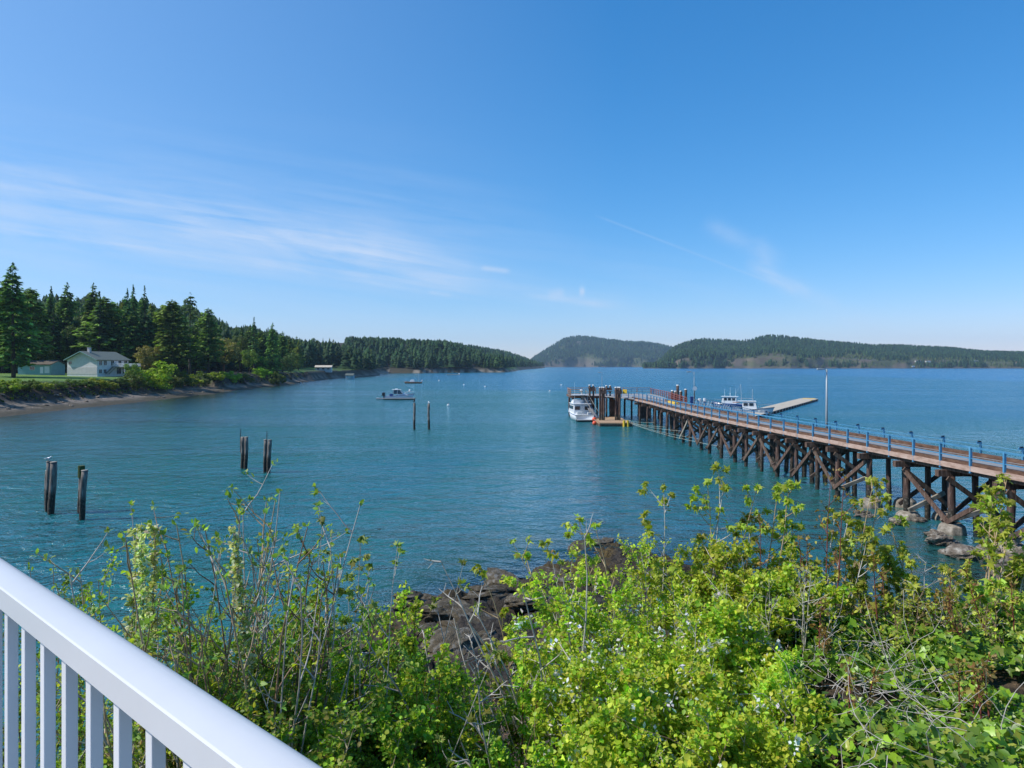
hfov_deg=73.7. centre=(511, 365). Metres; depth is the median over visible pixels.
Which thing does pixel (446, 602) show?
boulder
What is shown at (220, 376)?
bush
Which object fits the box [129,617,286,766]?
leafy shrub
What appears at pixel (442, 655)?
red cane
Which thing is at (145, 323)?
fir tree
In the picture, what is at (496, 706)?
leafy shrub
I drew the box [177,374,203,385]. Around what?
bush
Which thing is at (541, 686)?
leafy sapling
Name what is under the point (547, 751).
blossom shrub
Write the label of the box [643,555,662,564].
boulder
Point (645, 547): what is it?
blossom shrub
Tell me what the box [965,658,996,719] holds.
sapling
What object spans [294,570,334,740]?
red cane
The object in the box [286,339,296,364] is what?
fir tree
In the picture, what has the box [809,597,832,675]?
sapling
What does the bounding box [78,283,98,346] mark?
fir tree
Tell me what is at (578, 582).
blossom shrub
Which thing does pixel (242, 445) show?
water piling
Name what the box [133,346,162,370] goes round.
madrone tree
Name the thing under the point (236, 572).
flowering wand
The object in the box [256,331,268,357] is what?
fir tree
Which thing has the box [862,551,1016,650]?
shrub
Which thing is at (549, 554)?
maple sapling
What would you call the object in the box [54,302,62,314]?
fir tree
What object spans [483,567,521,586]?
boulder
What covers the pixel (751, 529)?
maple sapling
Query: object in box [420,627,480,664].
boulder
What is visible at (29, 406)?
shore ground
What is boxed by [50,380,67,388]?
bush
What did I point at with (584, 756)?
blossom shrub
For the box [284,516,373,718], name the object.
arching shoot
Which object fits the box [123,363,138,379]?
broadleaf tree
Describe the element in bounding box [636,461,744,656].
maple sapling
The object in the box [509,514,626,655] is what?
maple sapling
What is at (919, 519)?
boulder
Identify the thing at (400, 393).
white runabout
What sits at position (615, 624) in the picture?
blossom shrub
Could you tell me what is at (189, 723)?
balcony railing
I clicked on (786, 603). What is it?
blossom shrub
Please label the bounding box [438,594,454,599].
boulder
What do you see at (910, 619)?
shrub
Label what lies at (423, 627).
boulder
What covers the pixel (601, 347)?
wooded hill forest
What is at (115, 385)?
bush
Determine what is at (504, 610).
maple sapling
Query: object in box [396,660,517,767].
leafy shrub
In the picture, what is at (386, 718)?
leafy shrub
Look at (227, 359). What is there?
madrone tree
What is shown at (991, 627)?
shrub
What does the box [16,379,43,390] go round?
bush
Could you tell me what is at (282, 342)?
fir tree
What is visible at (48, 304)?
fir tree
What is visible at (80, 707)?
leafy shrub
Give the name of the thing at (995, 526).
maple sapling
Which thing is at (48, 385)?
bush
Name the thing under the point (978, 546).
boulder
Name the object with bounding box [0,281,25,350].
fir tree
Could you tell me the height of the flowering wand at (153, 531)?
2.903 m
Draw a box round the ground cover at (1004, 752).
[784,601,1023,767]
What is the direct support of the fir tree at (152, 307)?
on the shore ground at (29, 406)
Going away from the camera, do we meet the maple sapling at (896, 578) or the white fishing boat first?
the maple sapling at (896, 578)
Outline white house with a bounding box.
[63,348,140,376]
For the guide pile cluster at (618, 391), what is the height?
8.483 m
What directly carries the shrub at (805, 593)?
on the rocky shore ground at (613, 556)
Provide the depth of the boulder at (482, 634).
20.06 m
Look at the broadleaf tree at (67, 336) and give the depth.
258.18 m
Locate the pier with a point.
(951, 464)
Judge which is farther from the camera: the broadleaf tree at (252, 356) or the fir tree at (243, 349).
the fir tree at (243, 349)
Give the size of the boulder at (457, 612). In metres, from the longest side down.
3.525 x 2.084 x 0.903 m
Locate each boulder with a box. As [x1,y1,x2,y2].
[358,639,366,649]
[365,614,383,628]
[391,590,426,609]
[397,644,425,660]
[408,601,456,619]
[415,623,440,642]
[417,603,453,622]
[420,593,432,598]
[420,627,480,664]
[437,597,470,606]
[437,604,492,626]
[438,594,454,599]
[462,585,513,601]
[466,640,541,670]
[477,628,496,644]
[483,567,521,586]
[485,676,513,696]
[503,588,557,612]
[531,566,559,576]
[535,617,563,646]
[542,571,585,586]
[559,566,570,574]
[563,540,591,559]
[583,538,607,550]
[602,537,619,543]
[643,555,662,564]
[854,510,873,517]
[888,517,901,524]
[912,517,926,521]
[923,529,946,536]
[924,536,959,545]
[938,543,979,559]
[975,542,1000,551]
[982,550,1012,563]
[988,564,1021,579]
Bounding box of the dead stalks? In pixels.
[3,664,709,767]
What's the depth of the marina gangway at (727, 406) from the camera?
97.98 m
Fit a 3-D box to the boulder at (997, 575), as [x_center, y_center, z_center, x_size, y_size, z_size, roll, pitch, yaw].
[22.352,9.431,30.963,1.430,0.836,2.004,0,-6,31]
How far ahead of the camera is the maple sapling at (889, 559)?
6.91 m
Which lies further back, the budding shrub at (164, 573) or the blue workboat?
the blue workboat
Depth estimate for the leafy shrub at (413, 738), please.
5.01 m
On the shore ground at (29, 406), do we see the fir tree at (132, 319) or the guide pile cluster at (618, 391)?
the fir tree at (132, 319)
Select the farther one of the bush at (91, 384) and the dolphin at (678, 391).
the bush at (91, 384)
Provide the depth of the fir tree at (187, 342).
293.27 m
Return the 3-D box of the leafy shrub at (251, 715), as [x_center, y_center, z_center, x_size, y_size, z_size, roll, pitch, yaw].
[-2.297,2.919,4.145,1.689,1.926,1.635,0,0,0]
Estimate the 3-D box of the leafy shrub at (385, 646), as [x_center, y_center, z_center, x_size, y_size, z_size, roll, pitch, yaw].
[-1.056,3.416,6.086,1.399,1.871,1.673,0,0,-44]
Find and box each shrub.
[3,549,232,767]
[3,562,136,767]
[3,657,298,767]
[31,548,234,765]
[36,500,315,767]
[37,525,301,765]
[37,557,254,767]
[81,694,352,767]
[103,483,307,767]
[129,496,313,767]
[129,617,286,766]
[143,641,315,767]
[145,502,384,747]
[150,500,364,749]
[155,579,425,741]
[168,614,377,721]
[170,518,367,751]
[180,626,424,767]
[181,685,393,767]
[184,592,426,716]
[204,528,404,750]
[209,458,370,767]
[256,636,458,766]
[274,599,437,740]
[291,704,428,767]
[329,637,494,756]
[335,649,509,767]
[341,682,473,767]
[372,688,516,767]
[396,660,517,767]
[411,704,575,767]
[451,746,559,767]
[453,711,565,767]
[499,557,757,740]
[504,631,743,767]
[512,583,750,764]
[522,577,716,758]
[522,678,714,767]
[536,532,778,716]
[551,621,789,767]
[553,678,747,767]
[557,570,807,747]
[605,688,820,767]
[623,536,782,667]
[658,637,812,763]
[674,537,799,653]
[679,599,780,713]
[692,663,832,767]
[709,559,903,667]
[720,643,827,739]
[735,574,841,671]
[741,562,856,651]
[849,584,937,657]
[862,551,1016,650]
[930,591,1023,662]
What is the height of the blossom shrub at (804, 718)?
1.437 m
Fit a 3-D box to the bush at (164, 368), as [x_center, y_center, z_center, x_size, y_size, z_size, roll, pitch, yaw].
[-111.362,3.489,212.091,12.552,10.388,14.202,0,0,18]
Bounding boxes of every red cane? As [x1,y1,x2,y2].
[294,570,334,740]
[351,606,385,748]
[393,580,414,704]
[395,634,425,742]
[396,596,423,728]
[420,643,453,762]
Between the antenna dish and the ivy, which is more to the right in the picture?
the ivy
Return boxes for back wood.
[0,293,347,370]
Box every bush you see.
[0,378,28,391]
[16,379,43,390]
[32,382,54,390]
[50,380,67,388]
[64,378,80,386]
[78,379,98,387]
[83,378,114,388]
[109,382,120,389]
[110,378,133,386]
[118,369,148,389]
[131,360,177,388]
[155,374,185,387]
[168,367,193,386]
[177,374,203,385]
[193,371,213,384]
[207,371,229,382]
[224,371,242,382]
[237,372,255,382]
[252,367,272,377]
[268,371,286,384]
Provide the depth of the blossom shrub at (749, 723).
4.32 m
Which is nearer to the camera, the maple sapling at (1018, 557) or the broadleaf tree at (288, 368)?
the maple sapling at (1018, 557)
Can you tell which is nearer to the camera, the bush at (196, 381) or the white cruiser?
the white cruiser
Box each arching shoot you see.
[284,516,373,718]
[340,540,413,763]
[340,553,402,751]
[402,558,506,767]
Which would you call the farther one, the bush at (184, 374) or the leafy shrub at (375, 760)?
the bush at (184, 374)
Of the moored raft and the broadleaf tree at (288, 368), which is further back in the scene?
the broadleaf tree at (288, 368)
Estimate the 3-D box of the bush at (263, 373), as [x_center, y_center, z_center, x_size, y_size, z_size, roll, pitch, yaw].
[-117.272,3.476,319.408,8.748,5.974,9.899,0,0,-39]
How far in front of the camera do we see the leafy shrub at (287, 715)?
4.82 m
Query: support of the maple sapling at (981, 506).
on the rocky shore ground at (613, 556)
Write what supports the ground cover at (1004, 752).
on the rocky shore ground at (613, 556)
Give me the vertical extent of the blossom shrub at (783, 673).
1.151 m
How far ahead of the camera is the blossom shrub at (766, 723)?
4.86 m
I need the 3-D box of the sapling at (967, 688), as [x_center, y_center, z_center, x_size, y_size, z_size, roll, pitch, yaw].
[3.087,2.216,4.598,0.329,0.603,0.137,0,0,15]
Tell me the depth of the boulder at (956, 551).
33.61 m
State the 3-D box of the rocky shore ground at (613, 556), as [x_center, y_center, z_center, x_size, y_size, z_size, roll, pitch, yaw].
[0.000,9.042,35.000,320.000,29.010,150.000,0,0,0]
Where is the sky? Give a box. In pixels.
[0,0,1023,358]
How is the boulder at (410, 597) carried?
on the rocky shore ground at (613, 556)
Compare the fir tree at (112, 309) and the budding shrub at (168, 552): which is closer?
the budding shrub at (168, 552)
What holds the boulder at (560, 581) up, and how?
on the rocky shore ground at (613, 556)
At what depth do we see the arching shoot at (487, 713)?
4.72 m
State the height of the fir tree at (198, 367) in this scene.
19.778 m
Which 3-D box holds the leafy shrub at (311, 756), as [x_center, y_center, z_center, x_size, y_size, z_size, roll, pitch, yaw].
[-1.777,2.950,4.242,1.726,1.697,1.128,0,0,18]
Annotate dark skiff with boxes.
[404,373,422,382]
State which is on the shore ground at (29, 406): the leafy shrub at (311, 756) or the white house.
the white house
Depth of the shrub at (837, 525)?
6.48 m
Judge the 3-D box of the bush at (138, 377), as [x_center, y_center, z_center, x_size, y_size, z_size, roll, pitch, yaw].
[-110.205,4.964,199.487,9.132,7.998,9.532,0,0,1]
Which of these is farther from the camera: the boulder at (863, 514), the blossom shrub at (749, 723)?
the boulder at (863, 514)
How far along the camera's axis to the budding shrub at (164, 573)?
4.72 m
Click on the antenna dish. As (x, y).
(692, 398)
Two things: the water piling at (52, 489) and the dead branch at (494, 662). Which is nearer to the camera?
the dead branch at (494, 662)
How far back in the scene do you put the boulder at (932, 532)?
37.77 m
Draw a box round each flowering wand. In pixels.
[112,523,146,743]
[130,527,155,762]
[132,523,164,761]
[227,526,261,718]
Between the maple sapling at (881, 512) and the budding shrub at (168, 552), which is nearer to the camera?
the budding shrub at (168, 552)
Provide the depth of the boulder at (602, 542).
36.21 m
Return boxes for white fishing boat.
[729,384,773,414]
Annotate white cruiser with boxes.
[568,383,593,421]
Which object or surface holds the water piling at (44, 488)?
in the water
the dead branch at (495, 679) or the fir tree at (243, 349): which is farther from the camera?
the fir tree at (243, 349)
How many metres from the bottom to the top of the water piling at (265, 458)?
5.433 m
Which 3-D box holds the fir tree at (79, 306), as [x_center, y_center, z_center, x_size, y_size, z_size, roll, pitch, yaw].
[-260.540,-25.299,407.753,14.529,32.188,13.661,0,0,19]
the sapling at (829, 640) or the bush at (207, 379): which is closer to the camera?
the sapling at (829, 640)
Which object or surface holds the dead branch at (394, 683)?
on the rocky shore ground at (613, 556)
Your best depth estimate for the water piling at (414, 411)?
101.22 m
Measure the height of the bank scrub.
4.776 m
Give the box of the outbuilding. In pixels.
[18,360,66,374]
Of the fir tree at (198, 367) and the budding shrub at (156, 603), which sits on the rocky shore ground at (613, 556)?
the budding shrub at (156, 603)
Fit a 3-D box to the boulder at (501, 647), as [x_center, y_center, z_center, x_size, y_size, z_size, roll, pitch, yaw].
[-0.327,7.887,18.343,2.820,0.722,1.667,-6,0,2]
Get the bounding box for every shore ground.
[0,342,544,420]
[38,530,1023,767]
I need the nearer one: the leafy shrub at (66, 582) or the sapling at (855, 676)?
the sapling at (855, 676)
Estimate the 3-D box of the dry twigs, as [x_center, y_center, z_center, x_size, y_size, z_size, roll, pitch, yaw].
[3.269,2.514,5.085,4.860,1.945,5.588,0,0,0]
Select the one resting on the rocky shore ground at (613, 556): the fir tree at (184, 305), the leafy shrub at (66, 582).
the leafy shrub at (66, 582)
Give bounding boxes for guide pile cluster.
[588,385,594,408]
[599,387,605,419]
[605,385,611,416]
[615,387,621,419]
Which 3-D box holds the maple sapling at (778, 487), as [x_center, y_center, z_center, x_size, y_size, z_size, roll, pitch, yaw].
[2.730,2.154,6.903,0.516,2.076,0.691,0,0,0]
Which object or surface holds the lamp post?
on the pier
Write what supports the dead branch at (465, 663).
on the rocky shore ground at (613, 556)
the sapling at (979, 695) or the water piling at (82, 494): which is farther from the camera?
the water piling at (82, 494)
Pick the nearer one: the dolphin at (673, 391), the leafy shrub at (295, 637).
the leafy shrub at (295, 637)
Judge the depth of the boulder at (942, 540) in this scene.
35.91 m
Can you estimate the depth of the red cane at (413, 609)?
5.50 m
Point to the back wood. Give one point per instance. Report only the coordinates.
(329, 354)
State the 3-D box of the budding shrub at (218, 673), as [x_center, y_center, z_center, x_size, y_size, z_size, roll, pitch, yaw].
[-1.833,2.548,5.061,1.331,2.941,1.238,0,0,-38]
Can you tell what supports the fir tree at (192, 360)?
on the shore ground at (29, 406)
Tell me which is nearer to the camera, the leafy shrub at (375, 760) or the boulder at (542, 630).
the leafy shrub at (375, 760)
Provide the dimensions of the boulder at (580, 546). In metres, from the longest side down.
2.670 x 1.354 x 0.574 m
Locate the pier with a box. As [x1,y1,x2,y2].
[566,388,1023,554]
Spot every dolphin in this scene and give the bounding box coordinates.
[671,390,675,424]
[676,385,686,426]
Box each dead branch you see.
[349,628,495,724]
[425,514,602,763]
[447,681,518,767]
[449,618,525,767]
[468,577,580,743]
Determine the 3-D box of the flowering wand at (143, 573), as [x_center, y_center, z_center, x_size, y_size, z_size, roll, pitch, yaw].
[-2.428,2.503,4.533,0.200,2.890,0.240,0,0,34]
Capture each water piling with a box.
[44,470,45,508]
[45,461,51,511]
[47,461,56,514]
[77,465,84,512]
[79,470,87,519]
[240,429,244,468]
[244,437,247,468]
[263,439,266,472]
[267,440,271,472]
[413,403,415,429]
[428,404,429,429]
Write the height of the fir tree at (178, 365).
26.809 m
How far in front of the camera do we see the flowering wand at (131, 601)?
4.74 m
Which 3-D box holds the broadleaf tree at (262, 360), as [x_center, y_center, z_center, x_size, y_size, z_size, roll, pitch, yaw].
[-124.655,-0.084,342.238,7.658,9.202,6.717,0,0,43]
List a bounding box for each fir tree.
[0,262,48,377]
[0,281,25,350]
[0,305,10,372]
[15,287,58,359]
[42,308,63,359]
[43,286,62,359]
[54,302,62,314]
[56,282,78,372]
[69,297,127,352]
[74,296,82,312]
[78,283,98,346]
[79,312,90,350]
[80,293,95,345]
[86,291,113,351]
[100,302,122,349]
[115,288,137,362]
[115,314,153,362]
[126,319,155,372]
[129,285,139,362]
[135,285,153,371]
[136,298,153,369]
[147,302,155,371]
[148,308,170,367]
[150,315,176,373]
[151,300,200,376]
[171,311,185,368]
[179,298,189,314]
[180,294,199,373]
[181,311,188,369]
[183,327,198,373]
[186,328,210,372]
[191,310,199,319]
[193,308,226,372]
[235,326,246,371]
[238,325,261,371]
[248,317,260,372]
[250,338,263,369]
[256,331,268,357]
[256,333,277,368]
[263,322,282,378]
[274,331,292,371]
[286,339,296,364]
[294,345,305,364]
[295,342,303,369]
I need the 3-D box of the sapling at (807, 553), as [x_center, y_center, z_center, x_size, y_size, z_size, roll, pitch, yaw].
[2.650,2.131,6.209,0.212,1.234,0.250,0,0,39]
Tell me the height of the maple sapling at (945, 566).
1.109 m
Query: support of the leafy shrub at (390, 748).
on the rocky shore ground at (613, 556)
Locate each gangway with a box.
[580,390,598,417]
[694,399,752,415]
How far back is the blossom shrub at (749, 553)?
6.73 m
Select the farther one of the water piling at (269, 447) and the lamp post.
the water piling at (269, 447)
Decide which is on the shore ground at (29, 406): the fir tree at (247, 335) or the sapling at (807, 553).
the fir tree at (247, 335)
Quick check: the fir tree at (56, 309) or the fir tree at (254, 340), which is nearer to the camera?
the fir tree at (56, 309)
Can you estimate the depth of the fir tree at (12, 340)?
189.54 m
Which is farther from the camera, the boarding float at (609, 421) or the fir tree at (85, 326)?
the fir tree at (85, 326)
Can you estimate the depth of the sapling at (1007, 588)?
5.82 m
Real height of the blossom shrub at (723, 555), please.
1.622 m
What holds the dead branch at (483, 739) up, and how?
on the rocky shore ground at (613, 556)
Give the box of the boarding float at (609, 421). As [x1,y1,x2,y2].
[594,417,632,426]
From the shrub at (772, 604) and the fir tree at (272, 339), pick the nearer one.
the shrub at (772, 604)
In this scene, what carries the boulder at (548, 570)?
on the rocky shore ground at (613, 556)
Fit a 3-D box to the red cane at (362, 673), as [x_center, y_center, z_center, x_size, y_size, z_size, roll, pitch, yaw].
[-1.214,3.087,5.659,0.299,2.187,0.289,0,0,0]
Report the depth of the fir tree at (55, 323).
256.74 m
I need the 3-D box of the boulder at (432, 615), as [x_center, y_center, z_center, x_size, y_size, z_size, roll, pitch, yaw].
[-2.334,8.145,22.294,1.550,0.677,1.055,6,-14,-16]
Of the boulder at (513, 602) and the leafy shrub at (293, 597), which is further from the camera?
the boulder at (513, 602)
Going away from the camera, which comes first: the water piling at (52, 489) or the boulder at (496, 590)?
the boulder at (496, 590)
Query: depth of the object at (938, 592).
6.03 m
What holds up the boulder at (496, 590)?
on the rocky shore ground at (613, 556)
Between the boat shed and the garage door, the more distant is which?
the boat shed
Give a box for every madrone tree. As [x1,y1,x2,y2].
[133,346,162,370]
[214,338,241,371]
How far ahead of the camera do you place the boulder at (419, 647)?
18.51 m
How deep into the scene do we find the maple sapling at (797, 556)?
7.16 m
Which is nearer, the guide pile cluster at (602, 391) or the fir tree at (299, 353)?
the guide pile cluster at (602, 391)
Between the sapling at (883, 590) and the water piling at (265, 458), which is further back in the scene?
the water piling at (265, 458)
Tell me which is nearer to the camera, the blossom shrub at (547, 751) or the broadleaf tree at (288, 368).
the blossom shrub at (547, 751)
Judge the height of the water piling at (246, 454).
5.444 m
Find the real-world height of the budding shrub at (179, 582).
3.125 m
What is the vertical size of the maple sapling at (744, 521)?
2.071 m
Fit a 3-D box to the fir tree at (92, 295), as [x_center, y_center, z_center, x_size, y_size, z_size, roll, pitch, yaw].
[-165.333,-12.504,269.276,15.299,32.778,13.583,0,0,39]
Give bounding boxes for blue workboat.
[713,392,741,407]
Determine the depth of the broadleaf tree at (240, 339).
333.21 m
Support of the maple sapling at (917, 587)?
on the rocky shore ground at (613, 556)
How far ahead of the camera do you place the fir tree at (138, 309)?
274.94 m
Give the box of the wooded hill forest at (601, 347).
[530,335,672,366]
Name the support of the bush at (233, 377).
on the shore ground at (29, 406)
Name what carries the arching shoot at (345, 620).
on the rocky shore ground at (613, 556)
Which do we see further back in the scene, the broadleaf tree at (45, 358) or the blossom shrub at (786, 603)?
the broadleaf tree at (45, 358)
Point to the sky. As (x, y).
(521, 177)
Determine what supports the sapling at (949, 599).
on the rocky shore ground at (613, 556)
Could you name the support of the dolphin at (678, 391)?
in the water
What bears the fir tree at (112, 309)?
on the shore ground at (29, 406)
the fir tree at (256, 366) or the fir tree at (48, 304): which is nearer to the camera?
the fir tree at (48, 304)
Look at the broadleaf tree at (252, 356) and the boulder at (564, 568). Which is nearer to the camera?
the boulder at (564, 568)
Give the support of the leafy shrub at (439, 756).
on the rocky shore ground at (613, 556)
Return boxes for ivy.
[772,592,1023,767]
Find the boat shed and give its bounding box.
[345,373,354,378]
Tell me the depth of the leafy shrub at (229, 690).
4.59 m
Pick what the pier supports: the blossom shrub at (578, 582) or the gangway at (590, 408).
the gangway at (590, 408)
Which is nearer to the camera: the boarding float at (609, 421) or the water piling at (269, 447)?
the water piling at (269, 447)
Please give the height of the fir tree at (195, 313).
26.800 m
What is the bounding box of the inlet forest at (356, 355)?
[337,336,544,369]
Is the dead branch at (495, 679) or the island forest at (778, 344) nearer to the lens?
the dead branch at (495, 679)
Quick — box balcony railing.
[0,558,321,767]
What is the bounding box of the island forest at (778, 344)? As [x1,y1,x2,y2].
[642,334,1023,367]
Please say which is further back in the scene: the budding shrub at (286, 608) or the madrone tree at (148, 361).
the madrone tree at (148, 361)
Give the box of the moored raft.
[376,398,413,399]
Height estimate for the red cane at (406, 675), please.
1.962 m
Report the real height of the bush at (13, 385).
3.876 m
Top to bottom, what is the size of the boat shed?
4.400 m
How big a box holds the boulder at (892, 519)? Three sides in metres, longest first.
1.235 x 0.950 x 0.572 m
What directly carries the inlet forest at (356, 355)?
on the shore ground at (29, 406)
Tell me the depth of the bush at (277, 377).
328.40 m
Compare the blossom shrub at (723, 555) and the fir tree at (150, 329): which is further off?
the fir tree at (150, 329)
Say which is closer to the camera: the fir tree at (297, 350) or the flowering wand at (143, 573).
the flowering wand at (143, 573)
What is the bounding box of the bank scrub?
[0,372,305,401]
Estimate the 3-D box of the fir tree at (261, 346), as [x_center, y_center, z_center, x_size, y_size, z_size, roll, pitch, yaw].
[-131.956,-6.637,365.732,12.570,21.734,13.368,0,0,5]
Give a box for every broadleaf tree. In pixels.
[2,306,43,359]
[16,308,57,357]
[32,347,54,359]
[57,324,85,358]
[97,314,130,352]
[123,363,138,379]
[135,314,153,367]
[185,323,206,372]
[227,335,249,371]
[240,349,260,372]
[256,356,268,368]
[279,353,301,379]
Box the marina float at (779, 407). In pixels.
[741,398,817,416]
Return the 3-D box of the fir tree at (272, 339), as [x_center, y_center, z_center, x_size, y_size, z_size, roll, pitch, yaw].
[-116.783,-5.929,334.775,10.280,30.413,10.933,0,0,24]
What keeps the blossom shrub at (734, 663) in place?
on the rocky shore ground at (613, 556)
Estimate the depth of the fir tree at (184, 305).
517.90 m
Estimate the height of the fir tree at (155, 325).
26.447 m
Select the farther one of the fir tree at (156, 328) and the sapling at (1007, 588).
the fir tree at (156, 328)
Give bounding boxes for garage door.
[44,366,49,372]
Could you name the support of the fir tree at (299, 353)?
on the shore ground at (29, 406)
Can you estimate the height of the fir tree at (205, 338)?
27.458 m
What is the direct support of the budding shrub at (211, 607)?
on the rocky shore ground at (613, 556)
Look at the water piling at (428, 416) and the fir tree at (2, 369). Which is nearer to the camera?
the water piling at (428, 416)
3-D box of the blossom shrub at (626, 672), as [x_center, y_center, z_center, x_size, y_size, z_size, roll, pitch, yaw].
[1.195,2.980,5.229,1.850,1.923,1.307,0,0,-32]
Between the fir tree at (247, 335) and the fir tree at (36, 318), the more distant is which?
the fir tree at (247, 335)
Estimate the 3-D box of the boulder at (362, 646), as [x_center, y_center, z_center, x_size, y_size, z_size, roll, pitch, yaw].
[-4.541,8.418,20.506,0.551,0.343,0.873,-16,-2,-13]
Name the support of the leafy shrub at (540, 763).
on the rocky shore ground at (613, 556)
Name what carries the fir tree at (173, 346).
on the shore ground at (29, 406)
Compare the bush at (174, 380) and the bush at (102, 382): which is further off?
the bush at (174, 380)
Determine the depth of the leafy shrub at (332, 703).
5.76 m
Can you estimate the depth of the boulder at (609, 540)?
36.88 m
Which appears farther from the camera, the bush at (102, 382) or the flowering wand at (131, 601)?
the bush at (102, 382)
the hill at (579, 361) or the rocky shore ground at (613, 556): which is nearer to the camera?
the rocky shore ground at (613, 556)
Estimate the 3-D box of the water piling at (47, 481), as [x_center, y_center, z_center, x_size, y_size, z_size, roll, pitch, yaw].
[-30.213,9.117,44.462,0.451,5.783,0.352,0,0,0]
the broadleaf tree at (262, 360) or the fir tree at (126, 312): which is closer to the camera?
the fir tree at (126, 312)
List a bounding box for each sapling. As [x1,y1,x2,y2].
[469,563,535,765]
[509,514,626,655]
[511,632,538,767]
[523,673,547,766]
[531,538,580,708]
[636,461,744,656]
[681,476,774,590]
[703,511,767,600]
[751,479,805,581]
[758,524,804,574]
[790,534,818,611]
[798,507,881,618]
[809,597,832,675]
[823,476,893,650]
[829,578,901,645]
[837,656,885,713]
[848,550,907,615]
[863,551,890,646]
[872,515,935,603]
[893,581,939,634]
[931,558,974,614]
[941,588,968,647]
[943,652,998,722]
[959,566,1018,630]
[965,576,1023,630]
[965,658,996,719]
[967,472,1021,610]
[967,488,1023,621]
[1001,552,1023,619]
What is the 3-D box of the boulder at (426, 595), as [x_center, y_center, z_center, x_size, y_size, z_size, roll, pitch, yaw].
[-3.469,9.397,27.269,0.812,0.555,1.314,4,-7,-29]
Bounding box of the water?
[0,367,1023,767]
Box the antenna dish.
[690,386,696,405]
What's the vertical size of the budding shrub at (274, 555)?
2.997 m
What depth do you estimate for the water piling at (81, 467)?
44.11 m
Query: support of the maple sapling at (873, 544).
on the rocky shore ground at (613, 556)
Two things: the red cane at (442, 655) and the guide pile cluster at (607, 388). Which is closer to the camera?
the red cane at (442, 655)
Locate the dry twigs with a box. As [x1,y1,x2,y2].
[737,590,1023,767]
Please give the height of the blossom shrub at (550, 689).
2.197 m
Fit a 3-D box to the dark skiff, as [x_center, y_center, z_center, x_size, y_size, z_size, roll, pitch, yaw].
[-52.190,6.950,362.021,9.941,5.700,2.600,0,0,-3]
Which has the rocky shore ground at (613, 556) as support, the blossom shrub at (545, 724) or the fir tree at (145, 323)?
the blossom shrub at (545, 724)
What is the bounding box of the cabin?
[315,365,332,371]
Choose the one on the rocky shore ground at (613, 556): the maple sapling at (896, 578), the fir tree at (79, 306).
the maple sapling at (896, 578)
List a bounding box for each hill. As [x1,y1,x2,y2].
[541,337,664,366]
[643,338,1023,367]
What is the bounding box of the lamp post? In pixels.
[817,368,827,427]
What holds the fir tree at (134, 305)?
on the shore ground at (29, 406)
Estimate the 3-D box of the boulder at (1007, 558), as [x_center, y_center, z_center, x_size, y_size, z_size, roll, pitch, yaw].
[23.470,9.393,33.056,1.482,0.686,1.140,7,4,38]
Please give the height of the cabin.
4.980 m
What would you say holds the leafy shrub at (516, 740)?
on the rocky shore ground at (613, 556)
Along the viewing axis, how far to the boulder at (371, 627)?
23.56 m
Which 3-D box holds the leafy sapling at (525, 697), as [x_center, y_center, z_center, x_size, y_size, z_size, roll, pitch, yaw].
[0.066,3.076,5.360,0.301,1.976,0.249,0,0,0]
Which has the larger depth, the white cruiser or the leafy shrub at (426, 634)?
the white cruiser
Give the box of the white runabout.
[382,389,413,397]
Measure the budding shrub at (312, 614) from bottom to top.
3.002 m
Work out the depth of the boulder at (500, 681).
15.46 m
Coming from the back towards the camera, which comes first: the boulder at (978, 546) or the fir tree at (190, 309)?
the fir tree at (190, 309)
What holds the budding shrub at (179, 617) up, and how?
on the rocky shore ground at (613, 556)
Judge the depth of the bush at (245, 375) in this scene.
290.37 m
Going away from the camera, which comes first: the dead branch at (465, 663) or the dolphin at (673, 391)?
the dead branch at (465, 663)
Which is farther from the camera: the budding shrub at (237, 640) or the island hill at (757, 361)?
the island hill at (757, 361)
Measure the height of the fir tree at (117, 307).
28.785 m
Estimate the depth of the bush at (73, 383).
170.62 m
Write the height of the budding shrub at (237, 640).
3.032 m
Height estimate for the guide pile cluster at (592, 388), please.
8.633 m
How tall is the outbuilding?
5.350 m
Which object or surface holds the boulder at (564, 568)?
on the rocky shore ground at (613, 556)
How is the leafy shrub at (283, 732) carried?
on the rocky shore ground at (613, 556)
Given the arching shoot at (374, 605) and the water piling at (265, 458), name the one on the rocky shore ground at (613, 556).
the arching shoot at (374, 605)
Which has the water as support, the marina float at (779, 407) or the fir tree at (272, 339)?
the marina float at (779, 407)
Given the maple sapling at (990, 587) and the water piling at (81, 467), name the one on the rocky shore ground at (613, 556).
the maple sapling at (990, 587)
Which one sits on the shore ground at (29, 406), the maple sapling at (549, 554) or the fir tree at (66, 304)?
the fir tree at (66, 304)
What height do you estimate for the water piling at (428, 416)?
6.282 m
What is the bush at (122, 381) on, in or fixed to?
on the shore ground at (29, 406)

